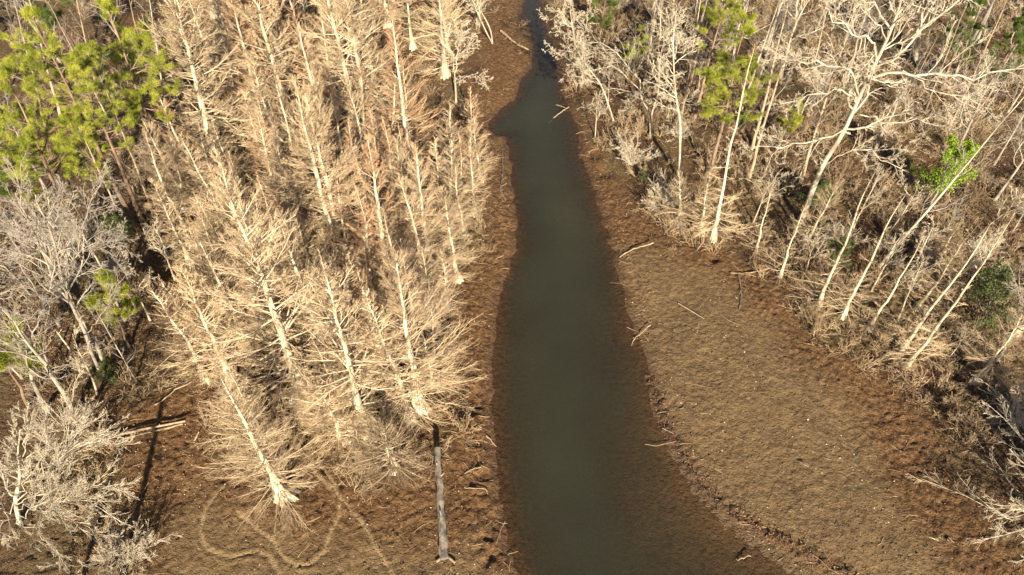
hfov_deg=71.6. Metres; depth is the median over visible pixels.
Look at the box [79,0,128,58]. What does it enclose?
bare tree
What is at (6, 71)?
pine tree
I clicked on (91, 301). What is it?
young pine
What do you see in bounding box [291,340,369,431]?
cypress tree
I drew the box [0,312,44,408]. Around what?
young pine
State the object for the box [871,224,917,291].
bare tree
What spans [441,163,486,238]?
cypress tree
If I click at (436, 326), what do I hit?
cypress tree
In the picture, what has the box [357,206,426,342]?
cypress tree
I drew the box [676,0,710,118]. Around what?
forest tree
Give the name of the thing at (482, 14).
bare tree
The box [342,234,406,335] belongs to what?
cypress tree
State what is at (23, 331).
bare tree
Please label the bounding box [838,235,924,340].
cypress tree
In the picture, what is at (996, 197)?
bare tree
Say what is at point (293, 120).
cypress tree
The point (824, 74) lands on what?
bare tree
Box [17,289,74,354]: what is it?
bare tree
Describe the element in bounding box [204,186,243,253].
cypress tree
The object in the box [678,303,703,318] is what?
fallen pole
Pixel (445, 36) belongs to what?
cypress tree
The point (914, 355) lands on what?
cypress tree
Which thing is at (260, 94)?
cypress tree
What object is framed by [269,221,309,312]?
cypress tree
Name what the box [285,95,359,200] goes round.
cypress tree
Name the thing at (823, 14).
bare tree
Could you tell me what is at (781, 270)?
cypress tree
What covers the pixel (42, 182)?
bare tree
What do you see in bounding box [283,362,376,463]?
cypress tree
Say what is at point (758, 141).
forest tree
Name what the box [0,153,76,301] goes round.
bare tree
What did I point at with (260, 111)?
cypress tree
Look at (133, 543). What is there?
bare shrub
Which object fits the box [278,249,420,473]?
cypress tree
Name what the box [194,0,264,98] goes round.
cypress tree
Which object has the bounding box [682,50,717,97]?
bare tree
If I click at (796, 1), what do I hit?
bare tree
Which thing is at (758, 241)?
cypress tree
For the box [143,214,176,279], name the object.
bare tree
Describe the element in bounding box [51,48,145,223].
pine tree
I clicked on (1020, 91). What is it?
bare tree
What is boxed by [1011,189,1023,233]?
bare tree
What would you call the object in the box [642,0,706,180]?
bare tree
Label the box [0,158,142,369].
bare tree
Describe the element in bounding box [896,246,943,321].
bare tree
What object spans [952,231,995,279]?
bare tree
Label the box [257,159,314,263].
cypress tree
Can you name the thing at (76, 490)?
bare tree
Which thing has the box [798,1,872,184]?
forest tree
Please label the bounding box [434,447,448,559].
trunk
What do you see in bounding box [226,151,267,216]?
cypress tree
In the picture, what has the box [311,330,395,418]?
cypress tree
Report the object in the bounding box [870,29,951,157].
bare tree
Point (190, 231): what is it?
cypress tree
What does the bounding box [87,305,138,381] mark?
forest tree
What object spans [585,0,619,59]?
pine tree
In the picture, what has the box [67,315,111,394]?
bare tree
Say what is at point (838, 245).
evergreen shrub
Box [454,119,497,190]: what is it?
cypress tree
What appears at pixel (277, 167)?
cypress tree
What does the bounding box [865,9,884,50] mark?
bare tree
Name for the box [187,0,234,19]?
cypress tree
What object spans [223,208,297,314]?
cypress tree
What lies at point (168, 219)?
fallen pole
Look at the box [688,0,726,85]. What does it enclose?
forest tree
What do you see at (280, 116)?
cypress tree
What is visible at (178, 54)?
cypress tree
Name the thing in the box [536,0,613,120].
bare tree
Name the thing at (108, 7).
pine tree
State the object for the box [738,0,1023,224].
bare tree
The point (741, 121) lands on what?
evergreen shrub
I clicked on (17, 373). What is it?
bare tree
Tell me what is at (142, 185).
forest tree
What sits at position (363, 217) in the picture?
cypress tree
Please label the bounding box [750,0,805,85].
forest tree
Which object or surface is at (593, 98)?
bare tree
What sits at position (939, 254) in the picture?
fallen log
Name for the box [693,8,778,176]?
pine tree
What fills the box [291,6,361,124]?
cypress tree
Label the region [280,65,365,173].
cypress tree
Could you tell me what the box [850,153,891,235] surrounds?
bare tree
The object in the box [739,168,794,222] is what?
bare tree
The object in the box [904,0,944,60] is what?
bare tree
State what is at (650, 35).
forest tree
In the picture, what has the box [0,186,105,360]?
bare tree
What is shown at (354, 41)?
cypress tree
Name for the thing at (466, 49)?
bare tree
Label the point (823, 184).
evergreen shrub
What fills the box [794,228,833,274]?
bare tree
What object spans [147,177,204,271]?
cypress tree
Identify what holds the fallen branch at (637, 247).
on the ground
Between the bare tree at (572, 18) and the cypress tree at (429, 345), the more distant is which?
the bare tree at (572, 18)
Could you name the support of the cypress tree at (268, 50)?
on the ground
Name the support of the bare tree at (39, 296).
on the ground
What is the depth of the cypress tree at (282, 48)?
72.17 m
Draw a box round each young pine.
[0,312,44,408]
[83,267,142,351]
[621,24,650,73]
[700,88,723,129]
[775,95,804,143]
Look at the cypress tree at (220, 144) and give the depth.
61.15 m
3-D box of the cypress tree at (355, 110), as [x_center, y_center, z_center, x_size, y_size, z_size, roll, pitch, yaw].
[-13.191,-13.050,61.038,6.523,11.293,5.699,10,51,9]
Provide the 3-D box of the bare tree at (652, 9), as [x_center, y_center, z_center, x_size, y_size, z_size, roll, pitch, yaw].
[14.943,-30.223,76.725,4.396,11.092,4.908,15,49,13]
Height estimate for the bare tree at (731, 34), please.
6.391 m
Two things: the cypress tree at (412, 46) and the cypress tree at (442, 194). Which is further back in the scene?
the cypress tree at (412, 46)
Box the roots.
[435,556,455,563]
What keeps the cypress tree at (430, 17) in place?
on the ground
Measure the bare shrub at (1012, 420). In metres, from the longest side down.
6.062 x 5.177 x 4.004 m
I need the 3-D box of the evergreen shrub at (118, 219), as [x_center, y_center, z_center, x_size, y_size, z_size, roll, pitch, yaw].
[-32.116,-4.926,58.051,2.922,3.733,2.358,11,47,3]
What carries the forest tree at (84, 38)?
on the ground
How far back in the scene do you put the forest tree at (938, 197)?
51.02 m
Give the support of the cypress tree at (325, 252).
on the ground
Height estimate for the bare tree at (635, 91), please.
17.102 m
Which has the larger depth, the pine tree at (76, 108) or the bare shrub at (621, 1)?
the bare shrub at (621, 1)
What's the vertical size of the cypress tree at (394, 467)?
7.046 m
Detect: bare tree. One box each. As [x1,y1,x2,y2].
[0,0,77,85]
[0,85,47,191]
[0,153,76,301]
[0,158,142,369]
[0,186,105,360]
[0,199,24,257]
[0,239,30,295]
[0,242,60,326]
[0,253,34,342]
[0,284,91,416]
[0,285,60,412]
[0,309,60,380]
[0,364,141,573]
[10,185,96,292]
[10,365,23,378]
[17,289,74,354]
[20,381,59,417]
[35,207,78,275]
[39,168,90,230]
[58,190,103,269]
[61,216,130,321]
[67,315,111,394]
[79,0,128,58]
[115,247,156,320]
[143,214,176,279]
[285,0,310,42]
[438,18,492,102]
[463,0,492,41]
[470,0,492,43]
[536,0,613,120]
[558,0,584,49]
[566,0,698,136]
[567,27,588,81]
[578,90,611,137]
[597,45,623,107]
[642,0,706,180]
[647,0,667,50]
[652,0,659,35]
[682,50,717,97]
[713,0,769,86]
[720,13,742,68]
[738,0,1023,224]
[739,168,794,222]
[765,0,791,49]
[779,0,827,80]
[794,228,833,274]
[800,59,841,115]
[809,0,836,56]
[815,54,837,108]
[832,0,891,84]
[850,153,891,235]
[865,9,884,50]
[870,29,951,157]
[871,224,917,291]
[884,178,931,238]
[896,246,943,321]
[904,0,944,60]
[909,214,952,279]
[916,2,934,31]
[946,198,971,227]
[948,238,1000,300]
[949,320,980,357]
[952,44,1023,161]
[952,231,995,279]
[966,231,1010,268]
[970,0,994,40]
[976,3,992,38]
[978,185,1023,233]
[984,224,1010,259]
[989,0,1023,87]
[992,111,1023,200]
[995,259,1023,361]
[1007,65,1023,111]
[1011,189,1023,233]
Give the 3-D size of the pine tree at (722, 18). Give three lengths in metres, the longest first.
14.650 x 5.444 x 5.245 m
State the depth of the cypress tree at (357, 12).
69.85 m
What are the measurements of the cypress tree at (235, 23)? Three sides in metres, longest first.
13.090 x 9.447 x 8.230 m
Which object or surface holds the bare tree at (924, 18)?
on the ground
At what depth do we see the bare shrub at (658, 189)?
61.81 m
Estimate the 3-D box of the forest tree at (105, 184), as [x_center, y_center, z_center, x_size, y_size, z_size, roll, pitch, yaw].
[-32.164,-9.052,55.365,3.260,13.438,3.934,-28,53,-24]
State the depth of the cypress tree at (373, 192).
53.12 m
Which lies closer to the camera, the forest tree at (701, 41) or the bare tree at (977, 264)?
the bare tree at (977, 264)
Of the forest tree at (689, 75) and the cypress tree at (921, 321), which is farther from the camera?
the forest tree at (689, 75)
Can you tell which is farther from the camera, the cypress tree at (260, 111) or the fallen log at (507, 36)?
the fallen log at (507, 36)
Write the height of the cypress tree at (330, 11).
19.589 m
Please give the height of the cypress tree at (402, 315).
15.756 m
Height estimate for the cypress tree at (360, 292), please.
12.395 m
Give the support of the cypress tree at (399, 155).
on the ground
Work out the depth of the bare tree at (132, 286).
51.18 m
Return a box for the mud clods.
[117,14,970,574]
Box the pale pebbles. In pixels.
[20,28,1022,573]
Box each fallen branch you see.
[155,380,193,404]
[500,150,506,199]
[620,242,653,256]
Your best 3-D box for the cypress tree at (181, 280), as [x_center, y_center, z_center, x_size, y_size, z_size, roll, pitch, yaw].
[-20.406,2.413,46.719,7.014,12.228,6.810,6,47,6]
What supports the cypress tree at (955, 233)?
on the ground
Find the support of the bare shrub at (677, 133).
on the ground
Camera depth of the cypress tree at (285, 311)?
49.44 m
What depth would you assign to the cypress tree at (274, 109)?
60.29 m
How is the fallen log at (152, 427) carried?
on the ground
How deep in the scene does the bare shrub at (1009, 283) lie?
54.95 m
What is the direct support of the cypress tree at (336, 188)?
on the ground
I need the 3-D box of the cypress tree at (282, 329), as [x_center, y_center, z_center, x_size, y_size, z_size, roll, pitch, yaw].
[-14.786,0.495,42.529,9.350,20.769,12.884,18,50,16]
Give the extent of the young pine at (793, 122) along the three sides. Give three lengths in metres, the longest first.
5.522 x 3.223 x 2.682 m
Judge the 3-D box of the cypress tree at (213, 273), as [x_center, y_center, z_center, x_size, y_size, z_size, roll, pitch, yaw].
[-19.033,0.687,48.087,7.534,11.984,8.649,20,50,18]
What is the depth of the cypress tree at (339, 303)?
50.28 m
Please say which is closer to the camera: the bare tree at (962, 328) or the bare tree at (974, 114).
the bare tree at (962, 328)
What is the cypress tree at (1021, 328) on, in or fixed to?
on the ground
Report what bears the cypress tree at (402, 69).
on the ground
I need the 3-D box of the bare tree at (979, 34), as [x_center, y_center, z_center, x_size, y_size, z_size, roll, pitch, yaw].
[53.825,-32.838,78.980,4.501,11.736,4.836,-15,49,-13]
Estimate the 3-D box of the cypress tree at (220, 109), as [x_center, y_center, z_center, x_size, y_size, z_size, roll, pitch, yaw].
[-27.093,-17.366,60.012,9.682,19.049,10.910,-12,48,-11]
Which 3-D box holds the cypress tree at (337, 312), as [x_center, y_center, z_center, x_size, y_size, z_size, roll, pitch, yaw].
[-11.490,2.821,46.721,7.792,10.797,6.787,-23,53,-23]
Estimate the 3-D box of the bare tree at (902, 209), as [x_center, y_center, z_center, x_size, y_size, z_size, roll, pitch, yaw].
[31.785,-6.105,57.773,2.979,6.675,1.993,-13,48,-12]
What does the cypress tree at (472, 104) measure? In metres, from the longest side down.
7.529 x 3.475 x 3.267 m
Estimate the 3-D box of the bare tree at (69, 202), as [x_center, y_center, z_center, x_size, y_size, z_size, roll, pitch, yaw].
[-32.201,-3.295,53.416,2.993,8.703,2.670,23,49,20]
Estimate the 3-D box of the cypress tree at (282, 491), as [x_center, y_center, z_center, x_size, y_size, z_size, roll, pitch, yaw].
[-13.858,8.719,39.907,7.733,13.330,7.578,22,51,19]
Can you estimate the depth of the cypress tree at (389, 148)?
55.42 m
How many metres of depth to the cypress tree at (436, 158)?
58.92 m
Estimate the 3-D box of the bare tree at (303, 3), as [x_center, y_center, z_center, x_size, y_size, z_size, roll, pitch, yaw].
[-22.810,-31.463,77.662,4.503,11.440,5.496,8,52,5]
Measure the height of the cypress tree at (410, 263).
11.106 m
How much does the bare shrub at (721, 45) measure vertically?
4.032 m
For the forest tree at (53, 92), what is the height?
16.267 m
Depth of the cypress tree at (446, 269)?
52.73 m
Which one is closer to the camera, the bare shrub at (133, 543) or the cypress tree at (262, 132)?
the bare shrub at (133, 543)
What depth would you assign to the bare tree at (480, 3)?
80.28 m
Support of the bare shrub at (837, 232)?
on the ground
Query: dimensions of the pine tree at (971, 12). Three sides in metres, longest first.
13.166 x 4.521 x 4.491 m
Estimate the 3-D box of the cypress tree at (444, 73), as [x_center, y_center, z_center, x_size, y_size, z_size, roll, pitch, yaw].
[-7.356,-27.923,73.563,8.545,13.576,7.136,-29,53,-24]
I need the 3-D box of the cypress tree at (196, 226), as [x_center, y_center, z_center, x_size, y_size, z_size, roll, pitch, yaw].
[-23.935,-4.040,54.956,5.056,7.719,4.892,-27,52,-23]
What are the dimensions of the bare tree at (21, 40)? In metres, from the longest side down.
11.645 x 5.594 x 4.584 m
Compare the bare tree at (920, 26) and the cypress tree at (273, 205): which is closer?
the cypress tree at (273, 205)
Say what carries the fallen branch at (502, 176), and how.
on the ground
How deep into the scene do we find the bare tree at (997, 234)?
56.23 m
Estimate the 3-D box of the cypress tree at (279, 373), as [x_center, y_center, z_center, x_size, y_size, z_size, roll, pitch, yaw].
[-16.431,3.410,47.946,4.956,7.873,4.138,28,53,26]
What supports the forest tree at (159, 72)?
on the ground
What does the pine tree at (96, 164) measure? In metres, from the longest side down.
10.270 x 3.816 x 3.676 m
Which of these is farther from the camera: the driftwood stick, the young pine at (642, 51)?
the young pine at (642, 51)
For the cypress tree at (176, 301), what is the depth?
46.91 m
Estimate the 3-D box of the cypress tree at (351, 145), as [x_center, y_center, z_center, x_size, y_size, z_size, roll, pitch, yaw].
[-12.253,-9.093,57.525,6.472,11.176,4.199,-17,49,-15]
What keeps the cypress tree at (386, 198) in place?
on the ground
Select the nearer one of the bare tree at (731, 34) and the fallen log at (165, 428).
the fallen log at (165, 428)
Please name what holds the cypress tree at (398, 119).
on the ground
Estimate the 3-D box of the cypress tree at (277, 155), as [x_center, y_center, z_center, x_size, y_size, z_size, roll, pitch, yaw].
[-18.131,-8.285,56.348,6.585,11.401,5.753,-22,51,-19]
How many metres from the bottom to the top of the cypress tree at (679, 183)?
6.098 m
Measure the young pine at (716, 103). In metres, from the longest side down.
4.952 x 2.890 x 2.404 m
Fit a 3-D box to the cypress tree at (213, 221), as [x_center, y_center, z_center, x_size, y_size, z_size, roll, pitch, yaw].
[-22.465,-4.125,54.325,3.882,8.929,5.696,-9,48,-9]
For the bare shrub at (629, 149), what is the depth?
66.56 m
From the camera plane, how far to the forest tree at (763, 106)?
61.72 m
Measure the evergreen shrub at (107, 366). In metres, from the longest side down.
2.670 x 2.090 x 1.686 m
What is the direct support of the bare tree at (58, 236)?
on the ground
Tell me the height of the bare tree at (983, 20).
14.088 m
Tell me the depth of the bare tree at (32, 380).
43.26 m
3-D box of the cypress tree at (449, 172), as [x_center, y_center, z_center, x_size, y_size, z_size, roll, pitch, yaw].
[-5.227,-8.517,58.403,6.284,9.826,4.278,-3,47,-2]
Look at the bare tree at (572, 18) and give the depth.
79.28 m
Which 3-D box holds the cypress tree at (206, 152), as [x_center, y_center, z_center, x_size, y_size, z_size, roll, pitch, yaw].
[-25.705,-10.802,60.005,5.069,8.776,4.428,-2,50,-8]
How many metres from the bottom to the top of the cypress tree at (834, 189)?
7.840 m
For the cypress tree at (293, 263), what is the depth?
45.60 m
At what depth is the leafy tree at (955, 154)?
58.98 m
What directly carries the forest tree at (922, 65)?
on the ground
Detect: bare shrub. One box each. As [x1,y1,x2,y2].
[66,513,133,574]
[98,514,182,574]
[609,125,665,164]
[614,0,636,8]
[638,168,691,215]
[660,113,693,141]
[711,21,742,52]
[734,17,760,34]
[819,209,875,247]
[904,396,1023,567]
[964,373,1023,439]
[979,256,1023,293]
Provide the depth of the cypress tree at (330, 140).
61.93 m
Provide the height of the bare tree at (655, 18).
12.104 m
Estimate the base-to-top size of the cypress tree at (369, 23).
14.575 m
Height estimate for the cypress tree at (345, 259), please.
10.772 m
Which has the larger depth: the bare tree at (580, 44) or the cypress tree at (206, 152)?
the bare tree at (580, 44)
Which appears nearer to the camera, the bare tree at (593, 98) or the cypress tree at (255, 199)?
the cypress tree at (255, 199)
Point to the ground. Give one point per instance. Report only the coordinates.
(690, 526)
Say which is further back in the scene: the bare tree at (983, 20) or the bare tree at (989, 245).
the bare tree at (983, 20)
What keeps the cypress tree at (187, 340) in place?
on the ground
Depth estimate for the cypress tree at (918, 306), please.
52.36 m
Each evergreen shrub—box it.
[92,355,128,383]
[98,208,133,243]
[639,169,647,180]
[731,111,749,128]
[794,177,838,212]
[826,235,856,269]
[960,257,1023,334]
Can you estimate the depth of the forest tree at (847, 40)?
70.05 m
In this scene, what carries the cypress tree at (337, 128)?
on the ground
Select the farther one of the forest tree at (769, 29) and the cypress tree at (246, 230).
the forest tree at (769, 29)
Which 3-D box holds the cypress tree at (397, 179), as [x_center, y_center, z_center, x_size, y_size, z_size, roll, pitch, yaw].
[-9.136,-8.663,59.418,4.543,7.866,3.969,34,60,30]
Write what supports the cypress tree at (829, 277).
on the ground
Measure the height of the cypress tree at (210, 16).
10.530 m
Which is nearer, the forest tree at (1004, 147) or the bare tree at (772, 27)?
the forest tree at (1004, 147)
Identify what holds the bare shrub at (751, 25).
on the ground
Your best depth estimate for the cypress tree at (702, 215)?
58.37 m
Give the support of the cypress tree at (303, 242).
on the ground
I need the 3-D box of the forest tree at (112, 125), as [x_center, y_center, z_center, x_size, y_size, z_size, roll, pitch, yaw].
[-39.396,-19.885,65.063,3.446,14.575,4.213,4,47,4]
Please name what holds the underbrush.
on the ground
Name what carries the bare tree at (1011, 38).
on the ground
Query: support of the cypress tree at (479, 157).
on the ground
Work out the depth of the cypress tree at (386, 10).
84.13 m
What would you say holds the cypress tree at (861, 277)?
on the ground
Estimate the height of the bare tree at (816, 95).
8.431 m
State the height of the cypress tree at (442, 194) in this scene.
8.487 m
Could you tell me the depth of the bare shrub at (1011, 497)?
42.67 m
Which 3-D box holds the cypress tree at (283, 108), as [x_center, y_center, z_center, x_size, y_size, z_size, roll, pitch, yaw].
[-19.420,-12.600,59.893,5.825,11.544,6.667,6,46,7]
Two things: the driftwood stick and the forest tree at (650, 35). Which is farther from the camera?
the forest tree at (650, 35)
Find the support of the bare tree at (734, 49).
on the ground
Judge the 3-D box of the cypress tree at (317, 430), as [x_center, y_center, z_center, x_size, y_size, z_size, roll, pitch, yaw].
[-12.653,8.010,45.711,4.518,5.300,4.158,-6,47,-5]
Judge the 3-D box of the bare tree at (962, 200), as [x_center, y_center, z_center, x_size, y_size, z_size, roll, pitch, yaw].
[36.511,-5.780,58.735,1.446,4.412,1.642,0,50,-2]
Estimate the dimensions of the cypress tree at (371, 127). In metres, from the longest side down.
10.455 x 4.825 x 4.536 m
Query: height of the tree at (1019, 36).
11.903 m
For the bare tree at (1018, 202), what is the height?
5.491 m
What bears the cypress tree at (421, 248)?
on the ground
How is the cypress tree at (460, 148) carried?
on the ground
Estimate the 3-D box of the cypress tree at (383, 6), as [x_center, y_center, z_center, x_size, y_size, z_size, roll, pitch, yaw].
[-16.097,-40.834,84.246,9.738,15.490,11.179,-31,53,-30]
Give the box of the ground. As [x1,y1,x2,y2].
[0,0,1023,574]
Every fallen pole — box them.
[146,181,201,241]
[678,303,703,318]
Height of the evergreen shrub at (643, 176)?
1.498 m
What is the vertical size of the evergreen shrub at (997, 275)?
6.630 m
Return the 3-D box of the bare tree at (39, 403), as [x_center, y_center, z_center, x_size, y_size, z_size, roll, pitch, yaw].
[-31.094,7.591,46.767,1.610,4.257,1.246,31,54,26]
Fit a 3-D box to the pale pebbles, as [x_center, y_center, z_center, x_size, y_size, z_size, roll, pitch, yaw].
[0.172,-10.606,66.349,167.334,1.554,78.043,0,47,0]
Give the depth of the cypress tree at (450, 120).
60.01 m
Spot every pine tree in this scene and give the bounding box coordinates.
[0,4,138,229]
[0,56,84,250]
[0,125,47,234]
[19,0,90,72]
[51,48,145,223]
[70,127,118,210]
[88,0,181,185]
[107,0,181,135]
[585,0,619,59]
[693,0,746,120]
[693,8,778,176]
[938,0,990,95]
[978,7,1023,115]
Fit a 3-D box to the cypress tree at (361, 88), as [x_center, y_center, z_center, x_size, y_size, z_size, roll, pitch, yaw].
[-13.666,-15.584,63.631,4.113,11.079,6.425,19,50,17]
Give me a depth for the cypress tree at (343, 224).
52.00 m
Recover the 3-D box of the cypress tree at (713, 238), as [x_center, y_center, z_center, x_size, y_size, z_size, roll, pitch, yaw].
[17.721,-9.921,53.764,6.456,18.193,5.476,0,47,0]
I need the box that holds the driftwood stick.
[737,272,741,308]
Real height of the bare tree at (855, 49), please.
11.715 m
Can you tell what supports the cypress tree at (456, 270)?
on the ground
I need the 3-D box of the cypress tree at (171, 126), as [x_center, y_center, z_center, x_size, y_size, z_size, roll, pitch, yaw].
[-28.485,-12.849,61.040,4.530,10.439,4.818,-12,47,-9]
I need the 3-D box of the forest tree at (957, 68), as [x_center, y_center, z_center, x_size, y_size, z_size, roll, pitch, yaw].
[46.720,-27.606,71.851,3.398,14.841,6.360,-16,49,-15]
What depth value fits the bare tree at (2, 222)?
55.97 m
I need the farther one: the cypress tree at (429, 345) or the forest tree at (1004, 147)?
the forest tree at (1004, 147)
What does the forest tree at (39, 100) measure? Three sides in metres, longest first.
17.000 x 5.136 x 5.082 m
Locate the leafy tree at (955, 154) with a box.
[907,132,984,205]
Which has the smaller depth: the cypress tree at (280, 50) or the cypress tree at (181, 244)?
the cypress tree at (181, 244)
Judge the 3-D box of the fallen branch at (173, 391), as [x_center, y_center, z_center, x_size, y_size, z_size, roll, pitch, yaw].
[-23.629,7.204,49.553,2.903,0.577,0.467,-29,54,-25]
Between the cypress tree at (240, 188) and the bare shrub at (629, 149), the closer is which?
the cypress tree at (240, 188)
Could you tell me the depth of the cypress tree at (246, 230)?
49.00 m
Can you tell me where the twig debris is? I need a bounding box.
[0,0,1022,574]
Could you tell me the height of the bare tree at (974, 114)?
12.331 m
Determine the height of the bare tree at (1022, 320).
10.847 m
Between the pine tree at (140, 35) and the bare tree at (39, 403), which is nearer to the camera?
the bare tree at (39, 403)
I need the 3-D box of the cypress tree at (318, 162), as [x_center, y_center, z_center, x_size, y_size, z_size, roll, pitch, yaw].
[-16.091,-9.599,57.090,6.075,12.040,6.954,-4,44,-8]
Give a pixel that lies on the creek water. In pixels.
(569, 406)
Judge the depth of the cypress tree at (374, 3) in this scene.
79.72 m
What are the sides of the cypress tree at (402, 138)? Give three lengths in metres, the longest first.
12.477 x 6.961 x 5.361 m
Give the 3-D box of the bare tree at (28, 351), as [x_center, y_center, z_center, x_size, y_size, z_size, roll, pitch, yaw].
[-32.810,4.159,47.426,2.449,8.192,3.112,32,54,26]
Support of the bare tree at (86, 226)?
on the ground
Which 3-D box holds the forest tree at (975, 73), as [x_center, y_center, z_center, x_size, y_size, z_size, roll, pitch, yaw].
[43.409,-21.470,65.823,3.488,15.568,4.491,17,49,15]
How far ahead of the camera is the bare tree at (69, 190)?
57.32 m
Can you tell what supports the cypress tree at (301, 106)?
on the ground
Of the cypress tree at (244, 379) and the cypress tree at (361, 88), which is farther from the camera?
the cypress tree at (361, 88)
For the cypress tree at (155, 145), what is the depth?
59.75 m
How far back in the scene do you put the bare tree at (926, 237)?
54.20 m
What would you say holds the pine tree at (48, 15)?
on the ground
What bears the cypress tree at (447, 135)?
on the ground
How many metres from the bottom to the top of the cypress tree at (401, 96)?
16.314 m
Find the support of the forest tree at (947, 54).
on the ground
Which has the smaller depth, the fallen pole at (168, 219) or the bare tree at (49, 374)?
the bare tree at (49, 374)
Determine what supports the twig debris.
on the ground
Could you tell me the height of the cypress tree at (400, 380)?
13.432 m
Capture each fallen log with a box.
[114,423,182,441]
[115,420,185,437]
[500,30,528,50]
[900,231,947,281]
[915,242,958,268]
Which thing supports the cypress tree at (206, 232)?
on the ground
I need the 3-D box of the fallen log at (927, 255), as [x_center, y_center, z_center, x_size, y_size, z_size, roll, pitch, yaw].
[33.049,-2.959,57.148,6.907,1.818,1.394,-30,54,-25]
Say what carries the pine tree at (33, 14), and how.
on the ground
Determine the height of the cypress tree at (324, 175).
18.039 m
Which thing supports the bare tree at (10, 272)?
on the ground
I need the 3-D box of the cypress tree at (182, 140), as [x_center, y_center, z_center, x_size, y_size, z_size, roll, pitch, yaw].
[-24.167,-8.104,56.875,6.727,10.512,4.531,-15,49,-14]
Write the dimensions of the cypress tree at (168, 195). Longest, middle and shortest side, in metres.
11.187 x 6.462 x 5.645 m
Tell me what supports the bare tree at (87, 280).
on the ground
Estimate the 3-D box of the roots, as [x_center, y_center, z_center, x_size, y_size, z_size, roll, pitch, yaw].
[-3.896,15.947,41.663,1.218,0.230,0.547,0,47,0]
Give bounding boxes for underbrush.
[0,0,1023,574]
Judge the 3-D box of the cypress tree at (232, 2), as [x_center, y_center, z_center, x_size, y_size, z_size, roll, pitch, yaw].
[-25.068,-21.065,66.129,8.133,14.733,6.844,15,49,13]
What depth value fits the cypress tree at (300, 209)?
57.22 m
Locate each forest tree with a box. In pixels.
[2,0,44,124]
[8,0,61,115]
[39,0,117,134]
[62,0,107,106]
[68,94,126,234]
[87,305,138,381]
[91,47,155,219]
[108,0,201,176]
[634,0,670,83]
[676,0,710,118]
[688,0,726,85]
[744,0,802,97]
[745,0,813,150]
[748,0,824,178]
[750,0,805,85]
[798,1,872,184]
[823,0,879,92]
[877,79,1023,267]
[902,27,938,104]
[925,0,972,111]
[947,0,1019,130]
[952,2,1000,79]
[993,108,1023,164]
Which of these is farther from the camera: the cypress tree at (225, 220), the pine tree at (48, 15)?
the pine tree at (48, 15)
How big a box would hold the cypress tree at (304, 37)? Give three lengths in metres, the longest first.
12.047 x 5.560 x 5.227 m
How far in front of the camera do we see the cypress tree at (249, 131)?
62.58 m
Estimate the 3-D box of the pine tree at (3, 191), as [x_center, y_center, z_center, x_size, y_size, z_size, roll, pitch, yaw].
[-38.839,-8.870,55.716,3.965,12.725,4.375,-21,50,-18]
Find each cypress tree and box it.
[122,114,210,199]
[129,129,212,249]
[134,0,257,178]
[143,279,236,389]
[144,0,277,190]
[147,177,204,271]
[148,86,214,187]
[149,259,263,388]
[151,274,235,372]
[154,131,210,222]
[164,225,269,359]
[169,132,251,232]
[179,195,235,281]
[180,233,276,384]
[182,0,239,93]
[183,213,246,299]
[184,120,242,199]
[185,145,381,429]
[185,370,330,546]
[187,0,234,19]
[189,166,277,298]
[189,192,246,276]
[190,0,265,79]
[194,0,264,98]
[201,120,253,190]
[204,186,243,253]
[207,0,329,135]
[211,193,311,329]
[212,156,278,249]
[212,365,294,448]
[217,0,295,136]
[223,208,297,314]
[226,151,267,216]
[233,300,289,377]
[235,55,298,163]
[236,89,279,174]
[236,205,384,378]
[240,0,315,73]
[244,101,293,225]
[246,73,406,291]
[247,171,306,275]
[248,98,294,200]
[249,86,310,175]
[249,191,293,261]
[255,79,420,300]
[256,236,322,342]
[257,125,321,235]
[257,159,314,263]
[259,76,311,189]
[263,133,314,214]
[267,10,313,90]
[269,165,328,272]
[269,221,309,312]
[270,209,354,312]
[277,0,327,64]
[278,106,305,168]
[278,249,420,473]
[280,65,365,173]
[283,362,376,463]
[283,379,345,448]
[284,3,346,134]
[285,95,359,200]
[285,98,304,162]
[289,100,345,220]
[289,273,380,385]
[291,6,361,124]
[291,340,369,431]
[292,0,397,155]
[306,140,362,251]
[309,0,416,153]
[309,228,356,320]
[310,101,359,178]
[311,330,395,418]
[315,270,364,338]
[318,91,367,202]
[321,238,486,460]
[321,243,377,358]
[322,181,380,292]
[326,0,416,48]
[328,182,424,327]
[330,117,399,221]
[334,0,400,90]
[335,75,398,181]
[335,287,458,445]
[337,130,445,318]
[337,395,435,500]
[338,53,387,163]
[338,267,425,401]
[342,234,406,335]
[343,0,410,105]
[351,188,419,284]
[354,107,406,204]
[356,10,444,179]
[357,74,415,177]
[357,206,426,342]
[361,116,433,236]
[365,0,413,23]
[367,0,409,12]
[371,0,405,28]
[374,56,442,164]
[376,238,453,352]
[378,133,464,250]
[378,140,483,287]
[380,153,424,212]
[380,175,473,304]
[387,123,462,234]
[388,0,433,51]
[399,289,467,366]
[399,332,467,403]
[404,0,474,82]
[406,245,460,334]
[420,118,479,205]
[422,0,464,55]
[423,101,484,190]
[423,137,469,218]
[423,138,483,234]
[423,185,472,261]
[424,0,472,41]
[424,247,465,316]
[430,196,487,288]
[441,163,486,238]
[448,131,485,199]
[448,142,491,221]
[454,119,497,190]
[455,87,491,151]
[458,116,499,183]
[653,170,705,237]
[670,164,734,241]
[689,43,766,243]
[738,178,787,264]
[758,196,814,288]
[781,169,876,318]
[787,173,844,251]
[815,193,906,332]
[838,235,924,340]
[879,223,991,366]
[884,211,1016,381]
[900,235,969,316]
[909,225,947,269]
[926,220,966,260]
[955,306,1023,399]
[996,287,1023,343]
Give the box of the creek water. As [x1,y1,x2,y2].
[494,0,684,574]
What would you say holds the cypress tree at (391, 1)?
on the ground

